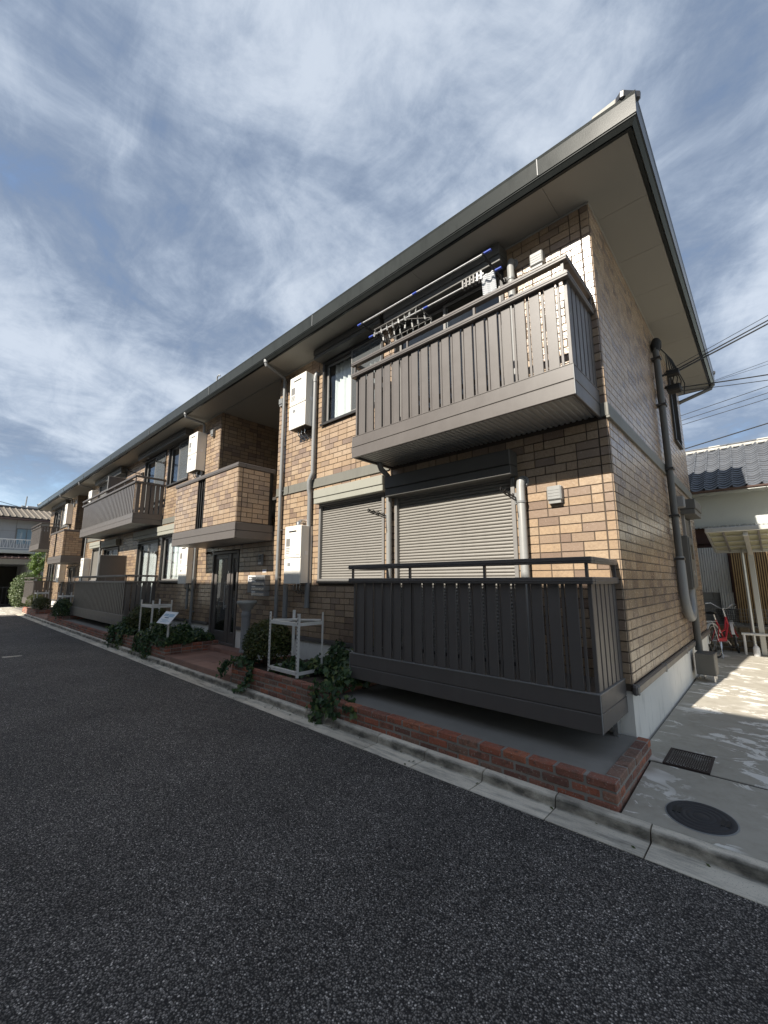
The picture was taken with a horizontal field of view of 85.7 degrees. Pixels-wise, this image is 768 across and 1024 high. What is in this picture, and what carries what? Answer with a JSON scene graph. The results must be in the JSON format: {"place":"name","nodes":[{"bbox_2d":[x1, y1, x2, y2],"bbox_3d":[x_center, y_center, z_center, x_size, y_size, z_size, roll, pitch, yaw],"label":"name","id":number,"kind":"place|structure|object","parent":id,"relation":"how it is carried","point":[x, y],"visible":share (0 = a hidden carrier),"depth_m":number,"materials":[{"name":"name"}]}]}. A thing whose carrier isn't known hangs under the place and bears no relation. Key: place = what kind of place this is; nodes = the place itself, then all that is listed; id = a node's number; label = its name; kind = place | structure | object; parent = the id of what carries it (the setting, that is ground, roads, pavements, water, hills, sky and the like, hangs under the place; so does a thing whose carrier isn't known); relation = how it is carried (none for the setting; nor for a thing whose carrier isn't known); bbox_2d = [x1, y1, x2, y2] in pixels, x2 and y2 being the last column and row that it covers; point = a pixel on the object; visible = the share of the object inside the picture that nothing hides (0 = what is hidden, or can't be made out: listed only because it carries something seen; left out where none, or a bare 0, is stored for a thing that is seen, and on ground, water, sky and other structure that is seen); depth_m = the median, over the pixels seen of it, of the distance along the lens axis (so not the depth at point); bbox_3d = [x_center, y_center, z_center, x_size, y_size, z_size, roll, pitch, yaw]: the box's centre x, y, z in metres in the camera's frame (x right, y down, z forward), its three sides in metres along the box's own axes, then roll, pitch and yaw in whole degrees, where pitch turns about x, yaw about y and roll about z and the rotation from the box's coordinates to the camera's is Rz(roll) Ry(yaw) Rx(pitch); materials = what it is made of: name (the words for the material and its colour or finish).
{"place":"outdoors","nodes":[
{"label":"outdoors","id":0,"kind":"place"},
{"bbox_2d":[0,606,20,614],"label":"yard","id":1,"kind":"structure","parent":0,"point":[6,611],"depth_m":22.44,"materials":[{"name":"concrete"}]},
{"bbox_2d":[13,608,22,612],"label":"apron slab","id":2,"kind":"structure","parent":1,"relation":"on","point":[18,610],"depth_m":22.08,"materials":[{"name":"concrete"}]},
{"bbox_2d":[7,572,33,607],"bbox_3d":[-22.298,4.825,25.611,1.739,2.241,1.454,-9,-13,42],"label":"shrub","id":3,"kind":"object","parent":1,"relation":"on","point":[14,600],"visible":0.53,"depth_m":25.18,"materials":[{"name":"green plant"}]},
{"bbox_2d":[0,505,51,605],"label":"house","id":4,"kind":"structure","parent":0,"point":[17,523],"depth_m":28.23,"materials":[{"name":"grey paint"}]},
{"bbox_2d":[0,587,11,605],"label":"garden gate","id":5,"kind":"structure","parent":4,"relation":"attached to","point":[4,604],"depth_m":27.05,"materials":[{"name":"metal"}]},
{"bbox_2d":[14,528,32,543],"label":"window","id":6,"kind":"structure","parent":4,"relation":"in","point":[21,533],"depth_m":28.16,"materials":[{"name":"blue glass"}]},
{"bbox_2d":[0,615,767,1023],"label":"road","id":7,"kind":"structure","parent":0,"point":[176,851],"depth_m":2.22,"materials":[{"name":"grey asphalt"}]},
{"bbox_2d":[0,0,767,506],"label":"sky","id":8,"kind":"structure","parent":0,"point":[184,184],"materials":[{"name":"blue"}]},
{"bbox_2d":[622,650,767,862],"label":"driveway","id":9,"kind":"structure","parent":0,"point":[723,720],"depth_m":3.65,"materials":[{"name":"concrete"}]},
{"bbox_2d":[662,747,714,774],"bbox_3d":[2.616,2.130,3.548,0.320,0.017,0.420,-9,-13,42],"label":"drain grate","id":10,"kind":"object","parent":9,"relation":"on","point":[682,757],"visible":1,"depth_m":3.52,"materials":[{"name":"black metal"}]},
{"bbox_2d":[665,800,739,836],"bbox_3d":[2.102,2.023,2.747,0.400,0.024,0.400,-9,-13,42],"label":"manhole cover","id":11,"kind":"object","parent":9,"relation":"on","point":[702,818],"visible":1,"depth_m":2.73,"materials":[{"name":"metal"}]},
{"bbox_2d":[704,603,739,658],"bbox_3d":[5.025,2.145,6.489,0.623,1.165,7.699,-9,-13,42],"label":"bicycle","id":12,"kind":"object","parent":9,"relation":"on","point":[722,639],"visible":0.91,"depth_m":8.65,"materials":[{"name":"metal"}]},
{"bbox_2d":[704,524,767,655],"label":"carport","id":13,"kind":"object","parent":9,"relation":"on","point":[749,539],"visible":0.96,"depth_m":8.60,"materials":[{"name":"silver metal"}]},
{"bbox_2d":[741,632,767,654],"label":"pipe barrier","id":14,"kind":"object","parent":9,"relation":"on","point":[744,640],"visible":1,"depth_m":8.60,"materials":[{"name":"white metal"}]},
{"bbox_2d":[753,644,760,656],"bbox_3d":[7.602,2.819,8.449,0.110,0.235,0.107,-9,-13,42],"label":"water jug","id":15,"kind":"object","parent":9,"relation":"on","point":[756,651],"visible":1,"depth_m":8.41,"materials":[{"name":"white plastic"}]},
{"bbox_2d":[681,393,766,420],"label":"cable","id":16,"kind":"object","parent":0,"point":[724,406],"visible":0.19,"depth_m":23.60,"materials":[{"name":"rubber"}]},
{"bbox_2d":[681,386,767,415],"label":"cable","id":17,"kind":"object","parent":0,"point":[726,400],"visible":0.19,"depth_m":23.57,"materials":[{"name":"rubber"}]},
{"bbox_2d":[683,398,767,424],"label":"cable","id":18,"kind":"object","parent":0,"point":[725,411],"visible":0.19,"depth_m":23.51,"materials":[{"name":"rubber"}]},
{"bbox_2d":[685,437,767,626],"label":"neighbour house","id":19,"kind":"structure","parent":0,"point":[728,483],"depth_m":10.38,"materials":[{"name":"paint"}]},
{"bbox_2d":[685,423,767,448],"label":"cable","id":20,"kind":"object","parent":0,"point":[727,435],"visible":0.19,"depth_m":23.31,"materials":[{"name":"rubber"}]},
{"label":"ground","id":21,"kind":"structure","parent":0,"visible":0},
{"bbox_2d":[27,552,45,580],"bbox_3d":[-22.010,4.087,26.301,1.283,3.851,2.084,6,-11,-32],"label":"tree","id":22,"kind":"object","parent":21,"relation":"on","point":[36,570],"visible":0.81,"depth_m":26.08,"materials":[{"name":"green plant"}]},
{"bbox_2d":[22,606,51,615],"bbox_3d":[-16.524,4.849,20.090,3.860,0.397,1.131,-9,-13,42],"label":"brick planter","id":23,"kind":"object","parent":21,"relation":"on","point":[30,611],"visible":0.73,"depth_m":19.09,"materials":[{"name":"brick"}]},
{"bbox_2d":[25,593,42,606],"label":"shrub","id":24,"kind":"object","parent":23,"relation":"on","point":[30,598],"visible":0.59,"depth_m":20.57,"materials":[{"name":"green plant"}]},
{"bbox_2d":[32,590,49,607],"bbox_3d":[-16.554,4.208,19.985,0.800,0.845,0.465,-9,-13,42],"label":"steel rack","id":25,"kind":"object","parent":23,"relation":"on","point":[45,593],"visible":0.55,"depth_m":19.93,"materials":[{"name":"white metal"}]},
{"bbox_2d":[30,596,52,609],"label":"shrub","id":26,"kind":"object","parent":23,"relation":"on","point":[45,601],"visible":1,"depth_m":19.06,"materials":[{"name":"green plant"}]},
{"bbox_2d":[35,614,47,619],"bbox_3d":[-14.314,4.544,18.115,3.320,0.258,1.190,-9,-13,42],"label":"entrance step","id":27,"kind":"object","parent":21,"relation":"on","point":[43,616],"visible":0.24,"depth_m":17.79,"materials":[{"name":"brick"}]},
{"bbox_2d":[47,613,85,623],"bbox_3d":[-12.295,4.208,16.241,2.191,0.397,1.131,-9,-13,42],"label":"brick planter","id":28,"kind":"object","parent":21,"relation":"on","point":[50,618],"visible":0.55,"depth_m":15.51,"materials":[{"name":"brick"}]},
{"bbox_2d":[50,598,72,618],"bbox_3d":[-12.077,3.693,15.529,0.966,0.941,0.700,-9,-13,42],"label":"shrub","id":29,"kind":"object","parent":28,"relation":"in","point":[64,607],"visible":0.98,"depth_m":15.38,"materials":[{"name":"green plant"}]},
{"bbox_2d":[56,592,73,614],"bbox_3d":[-12.376,3.564,16.116,0.720,0.845,0.445,-9,-13,42],"label":"steel rack","id":30,"kind":"object","parent":28,"relation":"on","point":[70,596],"visible":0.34,"depth_m":16.13,"materials":[{"name":"white metal"}]},
{"bbox_2d":[59,619,107,639],"bbox_3d":[-9.550,3.699,13.054,6.180,0.255,0.109,-9,-13,42],"label":"brick edging","id":31,"kind":"object","parent":21,"relation":"on","point":[94,632],"visible":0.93,"depth_m":12.66,"materials":[{"name":"red brick"}]},
{"bbox_2d":[67,618,110,631],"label":"apron slab","id":32,"kind":"structure","parent":21,"relation":"on","point":[98,625],"depth_m":13.88,"materials":[{"name":"concrete"}]},
{"bbox_2d":[113,632,218,659],"bbox_3d":[-5.466,3.174,10.026,3.953,0.397,1.131,-9,-13,42],"label":"brick planter","id":33,"kind":"object","parent":21,"relation":"on","point":[159,652],"visible":0.42,"depth_m":8.72,"materials":[{"name":"brick"}]},
{"bbox_2d":[103,616,146,649],"bbox_3d":[-6.537,3.082,10.447,1.912,0.846,0.751,-9,-13,42],"label":"ivy plant","id":34,"kind":"object","parent":33,"relation":"in","point":[120,629],"visible":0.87,"depth_m":10.31,"materials":[{"name":"green plant"}]},
{"bbox_2d":[126,602,166,629],"bbox_3d":[-6.025,2.704,10.557,1.422,0.825,0.895,-9,-13,42],"label":"shrub","id":35,"kind":"object","parent":33,"relation":"on","point":[134,616],"visible":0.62,"depth_m":10.24,"materials":[{"name":"green plant"}]},
{"bbox_2d":[138,599,172,634],"bbox_3d":[-5.478,2.533,9.919,0.780,0.845,0.445,-9,-13,42],"label":"steel rack","id":36,"kind":"object","parent":33,"relation":"on","point":[158,606],"visible":0.67,"depth_m":9.86,"materials":[{"name":"white metal"}]},
{"bbox_2d":[156,611,178,636],"bbox_3d":[-4.482,2.392,8.540,0.589,0.640,0.186,-8,-12,39],"label":"notice board","id":37,"kind":"object","parent":33,"relation":"on","point":[167,617],"visible":0.98,"depth_m":8.54,"materials":[{"name":"white plastic"}]},
{"bbox_2d":[130,619,214,658],"bbox_3d":[-4.724,2.844,9.241,1.952,0.823,1.366,-9,-13,42],"label":"ivy plant","id":38,"kind":"object","parent":33,"relation":"in","point":[178,634],"visible":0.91,"depth_m":8.96,"materials":[{"name":"green plant"}]},
{"bbox_2d":[185,626,212,641],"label":"ivy plant","id":39,"kind":"object","parent":33,"relation":"in","point":[190,629],"visible":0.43,"depth_m":9.22,"materials":[{"name":"green plant"}]},
{"bbox_2d":[165,644,261,681],"bbox_3d":[-3.223,2.864,8.022,3.320,0.258,1.190,-9,-13,42],"label":"entrance step","id":40,"kind":"object","parent":21,"relation":"on","point":[208,660],"visible":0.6,"depth_m":7.93,"materials":[{"name":"ceramic"}]},
{"bbox_2d":[237,600,256,652],"bbox_3d":[-2.677,2.205,8.013,0.380,0.975,0.374,-9,-13,42],"label":"bollard lamp","id":41,"kind":"object","parent":40,"relation":"on","point":[246,606],"visible":0.88,"depth_m":7.95,"materials":[{"name":"grey metal"}]},
{"bbox_2d":[231,655,377,712],"bbox_3d":[-1.185,2.525,6.130,2.244,0.397,1.131,-9,-13,42],"label":"brick planter","id":42,"kind":"object","parent":21,"relation":"on","point":[293,689],"visible":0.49,"depth_m":5.66,"materials":[{"name":"brick"}]},
{"bbox_2d":[215,654,259,693],"bbox_3d":[-2.200,2.466,6.406,1.056,0.560,0.463,-9,-13,42],"label":"ivy plant","id":43,"kind":"object","parent":42,"relation":"in","point":[239,661],"visible":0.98,"depth_m":6.33,"materials":[{"name":"green plant"}]},
{"bbox_2d":[240,617,291,664],"bbox_3d":[-1.859,2.075,6.628,0.949,0.771,0.825,-9,-13,42],"label":"shrub","id":44,"kind":"object","parent":42,"relation":"on","point":[256,641],"visible":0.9,"depth_m":6.40,"materials":[{"name":"green plant"}]},
{"bbox_2d":[267,610,323,678],"bbox_3d":[-1.286,1.884,6.023,0.720,0.845,0.445,-9,-13,42],"label":"steel rack","id":45,"kind":"object","parent":42,"relation":"on","point":[298,624],"visible":0.94,"depth_m":5.92,"materials":[{"name":"white metal"}]},
{"bbox_2d":[266,639,373,725],"bbox_3d":[-0.718,2.208,5.612,2.103,0.868,1.343,-9,-13,42],"label":"ivy plant","id":46,"kind":"object","parent":42,"relation":"in","point":[341,678],"visible":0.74,"depth_m":5.17,"materials":[{"name":"green plant"}]},
{"bbox_2d":[22,90,718,739],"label":"apartment building","id":47,"kind":"structure","parent":21,"relation":"on","point":[492,502],"depth_m":5.23,"materials":[{"name":"brick"}]},
{"bbox_2d":[45,564,54,591],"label":"window","id":48,"kind":"structure","parent":47,"relation":"in","point":[49,565],"depth_m":23.46,"materials":[{"name":"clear glass"}]},
{"bbox_2d":[53,509,61,532],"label":"window","id":49,"kind":"structure","parent":47,"relation":"in","point":[56,513],"depth_m":23.92,"materials":[{"name":"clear glass"}]},
{"bbox_2d":[56,564,65,585],"bbox_3d":[-15.980,3.075,20.490,0.480,1.166,0.263,-9,-13,42],"label":"water heater","id":50,"kind":"object","parent":47,"relation":"attached to","point":[61,570],"visible":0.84,"depth_m":20.35,"materials":[{"name":"white metal"}]},
{"bbox_2d":[63,504,73,527],"bbox_3d":[-15.967,0.215,20.951,0.520,1.211,0.263,-9,-13,42],"label":"water heater","id":51,"kind":"object","parent":47,"relation":"attached to","point":[68,514],"visible":0.94,"depth_m":20.81,"materials":[{"name":"white metal"}]},
{"bbox_2d":[65,566,75,601],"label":"door","id":52,"kind":"structure","parent":47,"relation":"in","point":[71,574],"depth_m":19.72,"materials":[{"name":"metal"}]},
{"bbox_2d":[79,558,90,580],"bbox_3d":[-12.585,2.536,17.404,0.480,1.176,0.263,-9,-13,42],"label":"water heater","id":53,"kind":"object","parent":47,"relation":"attached to","point":[85,567],"visible":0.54,"depth_m":17.28,"materials":[{"name":"white metal"}]},
{"bbox_2d":[88,490,98,501],"bbox_3d":[-12.572,-0.300,17.860,0.520,1.211,0.263,-9,-13,42],"label":"water heater","id":54,"kind":"object","parent":47,"relation":"attached to","point":[92,493],"visible":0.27,"depth_m":17.76,"materials":[{"name":"white metal"}]},
{"bbox_2d":[103,547,118,554],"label":"window","id":55,"kind":"structure","parent":47,"relation":"in","point":[115,550],"depth_m":15.72,"materials":[{"name":"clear glass"}]},
{"bbox_2d":[134,539,158,608],"bbox_3d":[-7.320,1.987,12.844,1.880,2.150,0.257,-9,-13,42],"label":"window","id":56,"kind":"structure","parent":47,"relation":"in","point":[149,564],"depth_m":13.12,"materials":[{"name":"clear glass"}]},
{"bbox_2d":[143,451,166,514],"bbox_3d":[-7.355,-0.781,13.267,1.880,2.030,0.160,-9,-13,42],"label":"window","id":57,"kind":"structure","parent":47,"relation":"in","point":[160,469],"depth_m":13.11,"materials":[{"name":"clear glass"}]},
{"bbox_2d":[157,534,179,582],"bbox_3d":[-5.910,1.300,11.638,1.560,1.350,0.256,-9,-13,42],"label":"window","id":58,"kind":"structure","parent":47,"relation":"in","point":[173,566],"depth_m":11.97,"materials":[{"name":"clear glass"}]},
{"bbox_2d":[165,438,188,487],"bbox_3d":[-5.944,-1.424,12.054,1.560,1.240,0.160,-9,-13,42],"label":"window","id":59,"kind":"structure","parent":47,"relation":"in","point":[182,475],"depth_m":11.95,"materials":[{"name":"grey glass"}]},
{"bbox_2d":[178,547,197,590],"bbox_3d":[-4.956,1.405,10.457,0.480,1.166,0.263,-9,-13,42],"label":"water heater","id":60,"kind":"object","parent":47,"relation":"attached to","point":[185,565],"visible":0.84,"depth_m":10.31,"materials":[{"name":"white metal"}]},
{"bbox_2d":[187,432,206,477],"bbox_3d":[-4.928,-1.458,10.904,0.520,1.211,0.263,-9,-13,42],"label":"water heater","id":61,"kind":"object","parent":47,"relation":"attached to","point":[197,453],"visible":0.88,"depth_m":10.77,"materials":[{"name":"white metal"}]},
{"bbox_2d":[208,550,239,646],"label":"door","id":62,"kind":"structure","parent":47,"relation":"in","point":[225,566],"depth_m":9.53,"materials":[{"name":"metal"}]},
{"bbox_2d":[247,575,256,592],"bbox_3d":[-2.707,1.469,8.466,0.275,0.355,0.062,-9,-13,42],"label":"intercom console","id":63,"kind":"object","parent":47,"relation":"attached to","point":[250,580],"visible":0.51,"depth_m":8.48,"materials":[{"name":"plastic"}]},
{"bbox_2d":[251,575,269,595],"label":"mailboxes","id":64,"kind":"object","parent":47,"relation":"attached to","point":[263,589],"visible":1,"depth_m":8.06,"materials":[{"name":"metal"}]},
{"bbox_2d":[258,554,263,564],"bbox_3d":[-2.490,0.962,8.359,0.150,0.220,0.045,-9,-13,42],"label":"wall lamp","id":65,"kind":"object","parent":47,"relation":"attached to","point":[260,558],"visible":1,"depth_m":8.33,"materials":[{"name":"black plastic"}]},
{"bbox_2d":[284,519,312,593],"bbox_3d":[-1.523,0.780,7.350,0.480,1.340,0.263,-9,-13,42],"label":"water heater","id":66,"kind":"object","parent":47,"relation":"attached to","point":[296,554],"visible":0.98,"depth_m":7.22,"materials":[{"name":"white metal"}]},
{"bbox_2d":[289,371,313,440],"bbox_3d":[-1.532,-1.967,7.813,0.500,1.221,0.263,-9,-13,42],"label":"water heater","id":67,"kind":"object","parent":47,"relation":"attached to","point":[301,402],"visible":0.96,"depth_m":7.69,"materials":[{"name":"white metal"}]},
{"bbox_2d":[320,331,383,426],"bbox_3d":[-0.509,-2.236,7.173,1.560,1.240,0.257,-9,-13,42],"label":"window","id":68,"kind":"structure","parent":47,"relation":"in","point":[345,386],"depth_m":7.44,"materials":[{"name":"white glass"}]},
{"bbox_2d":[357,248,491,326],"bbox_3d":[0.422,-2.927,5.530,2.220,0.069,0.032,-9,-13,42],"label":"drying pole","id":69,"kind":"object","parent":47,"relation":"attached to","point":[454,270],"visible":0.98,"depth_m":5.37,"materials":[{"name":"silver metal"}]},
{"bbox_2d":[369,266,501,337],"bbox_3d":[0.588,-2.819,5.695,2.220,0.069,0.032,-9,-13,42],"label":"drying pole","id":70,"kind":"object","parent":47,"relation":"attached to","point":[446,296],"visible":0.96,"depth_m":5.60,"materials":[{"name":"silver metal"}]},
{"bbox_2d":[373,306,431,342],"bbox_3d":[0.268,-2.694,5.967,0.829,0.198,0.394,-9,-13,42],"label":"peg hanger","id":71,"kind":"object","parent":70,"relation":"hanging from","point":[405,327],"visible":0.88,"depth_m":5.92,"materials":[{"name":"white plastic"}]},
{"bbox_2d":[462,270,483,290],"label":"laundry pegs","id":72,"kind":"object","parent":70,"relation":"hanging from","point":[476,277],"visible":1,"depth_m":5.20,"materials":[{"name":"white plastic"}]},
{"bbox_2d":[481,270,496,294],"bbox_3d":[1.276,-2.781,5.039,0.180,0.255,0.053,-9,-13,42],"label":"striped cloth","id":73,"kind":"object","parent":70,"relation":"hanging from","point":[488,282],"visible":0.85,"depth_m":5.04,"materials":[{"name":"white fabric"}]},
{"bbox_2d":[394,270,504,420],"bbox_3d":[0.870,-2.017,5.781,1.880,2.010,0.160,-9,-13,42],"label":"window","id":74,"kind":"structure","parent":47,"relation":"in","point":[443,307],"depth_m":5.93,"materials":[{"name":"black glass"}]},
{"bbox_2d":[666,370,683,449],"bbox_3d":[5.719,-1.994,8.194,0.115,1.430,0.740,-9,-13,42],"label":"window","id":75,"kind":"structure","parent":47,"relation":"in","point":[673,398],"depth_m":8.33,"materials":[{"name":"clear glass"}]},
{"bbox_2d":[681,515,697,581],"bbox_3d":[5.540,0.727,7.518,0.070,1.260,0.810,-9,-13,42],"label":"window","id":76,"kind":"structure","parent":47,"relation":"in","point":[686,524],"depth_m":7.66,"materials":[{"name":"grey glass"}]},
{"bbox_2d":[670,315,767,369],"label":"cable","id":77,"kind":"object","parent":47,"relation":"attached to","point":[721,341],"visible":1,"depth_m":7.10,"materials":[{"name":"rubber"}]},
{"bbox_2d":[679,323,767,370],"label":"cable","id":78,"kind":"object","parent":47,"relation":"attached to","point":[723,347],"visible":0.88,"depth_m":7.00,"materials":[{"name":"rubber"}]},
{"bbox_2d":[679,320,767,368],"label":"cable","id":79,"kind":"object","parent":47,"relation":"attached to","point":[723,344],"visible":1,"depth_m":7.04,"materials":[{"name":"rubber"}]},
{"bbox_2d":[682,374,767,387],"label":"cable","id":80,"kind":"object","parent":47,"relation":"attached to","point":[725,381],"visible":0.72,"depth_m":6.96,"materials":[{"name":"rubber"}]},
{"bbox_2d":[682,380,767,390],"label":"cable","id":81,"kind":"object","parent":47,"relation":"attached to","point":[726,385],"visible":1,"depth_m":6.97,"materials":[{"name":"rubber"}]},
{"bbox_2d":[15,613,767,906],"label":"kerb","id":82,"kind":"structure","parent":21,"relation":"on","point":[739,874],"depth_m":3.10,"materials":[{"name":"concrete"}]},
{"bbox_2d":[113,648,710,866],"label":"fallen leaves","id":83,"kind":"object","parent":82,"relation":"on","point":[708,865],"visible":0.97,"depth_m":4.19,"materials":[{"name":"brown plant"}]},
{"bbox_2d":[333,684,636,774],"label":"apron slab","id":84,"kind":"structure","parent":21,"relation":"on","point":[596,753],"depth_m":3.96,"materials":[{"name":"concrete"}]},
{"bbox_2d":[324,696,651,812],"bbox_3d":[0.820,2.243,4.297,3.166,0.260,1.123,-9,-13,42],"label":"brick edging","id":85,"kind":"object","parent":21,"relation":"on","point":[613,788],"visible":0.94,"depth_m":3.38,"materials":[{"name":"red brick"}]},
{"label":"back yard","id":86,"kind":"structure","parent":0,"visible":0},
{"bbox_2d":[703,592,750,625],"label":"block wall","id":87,"kind":"structure","parent":86,"relation":"on","point":[714,598],"depth_m":9.83,"materials":[{"name":"grey concrete"}]},
{"bbox_2d":[697,548,744,624],"bbox_3d":[6.691,1.918,10.850,4.000,1.800,0.066,-9,-13,42],"label":"corrugated fence","id":88,"kind":"object","parent":87,"relation":"attached to","point":[714,572],"visible":0.11,"depth_m":9.82,"materials":[{"name":"grey metal"}]},
{"bbox_2d":[728,552,767,623],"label":"slat screen","id":89,"kind":"object","parent":88,"relation":"attached to","point":[737,575],"visible":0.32,"depth_m":9.34,"materials":[{"name":"beige wood"}]},
{"bbox_2d":[707,623,767,652],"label":"stone wall","id":90,"kind":"structure","parent":86,"relation":"on","point":[739,629],"depth_m":9.03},
{"bbox_2d":[705,607,767,626],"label":"fence","id":91,"kind":"object","parent":90,"relation":"on","point":[749,624],"visible":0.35,"depth_m":9.06,"materials":[{"name":"grey metal"}]}
]}

